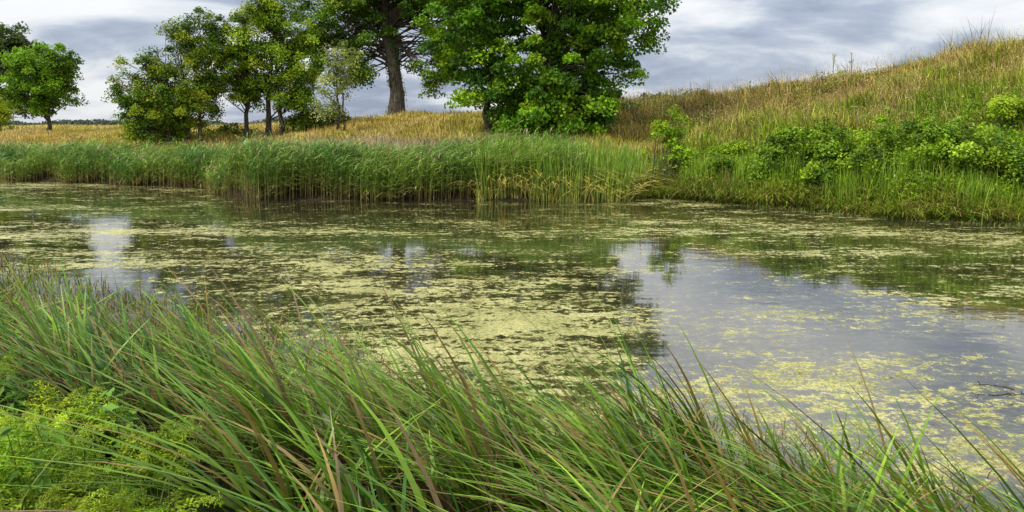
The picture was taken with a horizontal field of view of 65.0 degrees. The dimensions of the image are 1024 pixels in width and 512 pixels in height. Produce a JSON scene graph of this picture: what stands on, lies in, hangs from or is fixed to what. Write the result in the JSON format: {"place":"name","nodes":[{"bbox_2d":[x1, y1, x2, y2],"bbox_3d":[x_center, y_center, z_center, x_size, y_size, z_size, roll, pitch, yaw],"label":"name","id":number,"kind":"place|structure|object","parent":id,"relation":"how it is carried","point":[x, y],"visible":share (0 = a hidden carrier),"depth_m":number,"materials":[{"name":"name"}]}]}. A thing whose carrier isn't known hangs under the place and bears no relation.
{"place":"outdoors","nodes":[
{"label":"outdoors","id":0,"kind":"place"},
{"bbox_2d":[0,180,1023,511],"bbox_3d":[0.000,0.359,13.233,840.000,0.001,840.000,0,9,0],"label":"pond water","id":1,"kind":"structure","parent":0,"point":[790,304],"depth_m":12.30,"materials":[{"name":"green liquid"}]},
{"bbox_2d":[0,121,595,201],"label":"reed bed","id":2,"kind":"object","parent":1,"relation":"in","point":[247,163],"visible":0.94,"depth_m":27.60,"materials":[{"name":"green plant"}]},
{"bbox_2d":[0,246,1019,511],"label":"dead rush stubble","id":3,"kind":"object","parent":1,"relation":"on","point":[124,296],"visible":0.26,"depth_m":10.09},
{"bbox_2d":[976,379,1023,396],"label":"dead branch","id":4,"kind":"object","parent":1,"relation":"on","point":[1021,393],"visible":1,"depth_m":7.62,"materials":[{"name":"grey wood"}]},
{"bbox_2d":[0,49,1023,511],"bbox_3d":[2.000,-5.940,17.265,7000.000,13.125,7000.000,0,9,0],"label":"ground","id":5,"kind":"structure","parent":0,"point":[320,195],"depth_m":27.13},
{"bbox_2d":[0,94,21,131],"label":"willow shrub","id":6,"kind":"object","parent":5,"relation":"on","point":[4,115],"visible":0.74,"depth_m":59.13,"materials":[{"name":"green plant"}]},
{"bbox_2d":[0,21,45,127],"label":"oak tree","id":7,"kind":"object","parent":5,"relation":"on","point":[16,39],"visible":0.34,"depth_m":82.68,"materials":[{"name":"green plant"}]},
{"bbox_2d":[0,39,89,131],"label":"field maple tree","id":8,"kind":"object","parent":5,"relation":"on","point":[48,80],"visible":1,"depth_m":50.27,"materials":[{"name":"green plant"}]},
{"bbox_2d":[0,349,255,511],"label":"cow parsley plants","id":9,"kind":"object","parent":5,"relation":"on","point":[35,499],"visible":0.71,"depth_m":3.68,"materials":[{"name":"green plant"}]},
{"bbox_2d":[0,314,265,511],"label":"nettle plants","id":10,"kind":"object","parent":5,"relation":"on","point":[41,479],"visible":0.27,"depth_m":3.71,"materials":[{"name":"green plant"}]},
{"bbox_2d":[1,116,325,124],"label":"distant treeline","id":11,"kind":"object","parent":5,"relation":"on","point":[90,122],"visible":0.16,"depth_m":332.02,"materials":[{"name":"green plant"}]},
{"bbox_2d":[101,6,233,146],"bbox_3d":[-16.916,-8.690,39.441,6.304,6.846,3.682,0,9,0],"label":"hawthorn tree","id":12,"kind":"object","parent":5,"relation":"on","point":[165,109],"visible":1,"depth_m":39.09,"materials":[{"name":"green plant"}]},
{"bbox_2d":[148,122,259,142],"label":"hawthorn shrub","id":13,"kind":"object","parent":5,"relation":"on","point":[226,128],"visible":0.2,"depth_m":42.16,"materials":[{"name":"green plant"}]},
{"bbox_2d":[190,0,320,137],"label":"hawthorn tree","id":14,"kind":"object","parent":5,"relation":"on","point":[246,48],"visible":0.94,"depth_m":40.34,"materials":[{"name":"green plant"}]},
{"bbox_2d":[278,100,350,132],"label":"hawthorn shrub","id":15,"kind":"object","parent":5,"relation":"on","point":[303,120],"visible":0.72,"depth_m":41.00,"materials":[{"name":"green plant"}]},
{"bbox_2d":[310,39,366,131],"bbox_3d":[-8.116,-7.800,37.363,2.806,4.425,2.135,0,9,0],"label":"elder sapling","id":16,"kind":"object","parent":5,"relation":"on","point":[338,112],"visible":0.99,"depth_m":37.24,"materials":[{"name":"green plant"}]},
{"bbox_2d":[285,0,495,115],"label":"ash tree","id":17,"kind":"object","parent":5,"relation":"on","point":[387,18],"visible":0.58,"depth_m":48.11,"materials":[{"name":"green plant"}]},
{"bbox_2d":[0,255,1023,511],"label":"sedge grass","id":18,"kind":"structure","parent":5,"relation":"on","point":[452,455],"depth_m":4.17,"materials":[{"name":"green plant"}]},
{"bbox_2d":[0,18,1023,207],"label":"meadow grass","id":19,"kind":"structure","parent":5,"relation":"on","point":[974,62],"depth_m":34.71,"materials":[{"name":"plant"}]},
{"bbox_2d":[410,0,682,136],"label":"maple tree","id":20,"kind":"object","parent":5,"relation":"on","point":[556,91],"visible":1,"depth_m":33.77,"materials":[{"name":"green plant"}]},
{"bbox_2d":[461,132,669,201],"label":"cattail plants","id":21,"kind":"object","parent":5,"relation":"on","point":[617,177],"visible":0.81,"depth_m":26.45,"materials":[{"name":"green plant"}]},
{"bbox_2d":[571,99,642,126],"bbox_3d":[5.230,-7.253,40.584,2.955,1.578,8.079,4,10,23],"label":"hawthorn shrub","id":22,"kind":"object","parent":5,"relation":"on","point":[625,105],"visible":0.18,"depth_m":39.82,"materials":[{"name":"green plant"}]},
{"bbox_2d":[619,88,707,100],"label":"hawthorn shrub","id":23,"kind":"object","parent":5,"relation":"on","point":[644,93],"visible":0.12,"depth_m":46.84,"materials":[{"name":"green plant"}]},
{"bbox_2d":[650,104,705,188],"bbox_3d":[5.717,-3.644,27.831,1.972,3.170,1.176,0,9,0],"label":"alder sapling","id":24,"kind":"object","parent":5,"relation":"on","point":[673,142],"visible":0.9,"depth_m":27.65,"materials":[{"name":"green plant"}]},
{"bbox_2d":[696,113,924,197],"bbox_3d":[9.355,-3.029,25.263,7.075,2.929,3.887,7,12,38],"label":"bramble bush","id":25,"kind":"object","parent":5,"relation":"on","point":[828,142],"visible":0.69,"depth_m":24.19,"materials":[{"name":"green plant"}]},
{"bbox_2d":[618,65,1023,181],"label":"slope weeds","id":26,"kind":"object","parent":5,"relation":"on","point":[824,83],"visible":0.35,"depth_m":33.79,"materials":[{"name":"green plant"}]},
{"bbox_2d":[637,88,1023,169],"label":"bramble bush","id":27,"kind":"object","parent":5,"relation":"on","point":[1006,107],"visible":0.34,"depth_m":25.70,"materials":[{"name":"green plant"}]},
{"bbox_2d":[639,119,1023,226],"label":"bank grass","id":28,"kind":"structure","parent":5,"relation":"on","point":[850,196],"depth_m":22.59,"materials":[{"name":"green plant"}]},
{"bbox_2d":[832,52,852,74],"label":"hogweed plant","id":29,"kind":"object","parent":5,"relation":"on","point":[851,61],"visible":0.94,"depth_m":40.64,"materials":[{"name":"beige plant"}]},
{"bbox_2d":[884,110,1023,206],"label":"bramble bush","id":30,"kind":"object","parent":5,"relation":"on","point":[943,139],"visible":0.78,"depth_m":21.74,"materials":[{"name":"green plant"}]},
{"bbox_2d":[955,122,1023,158],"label":"bramble bush","id":31,"kind":"object","parent":5,"relation":"on","point":[986,129],"visible":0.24,"depth_m":23.05,"materials":[{"name":"green plant"}]},
{"bbox_2d":[0,0,1023,123],"label":"sky","id":32,"kind":"structure","parent":0,"point":[722,41],"materials":[{"name":"grey"}]}
]}

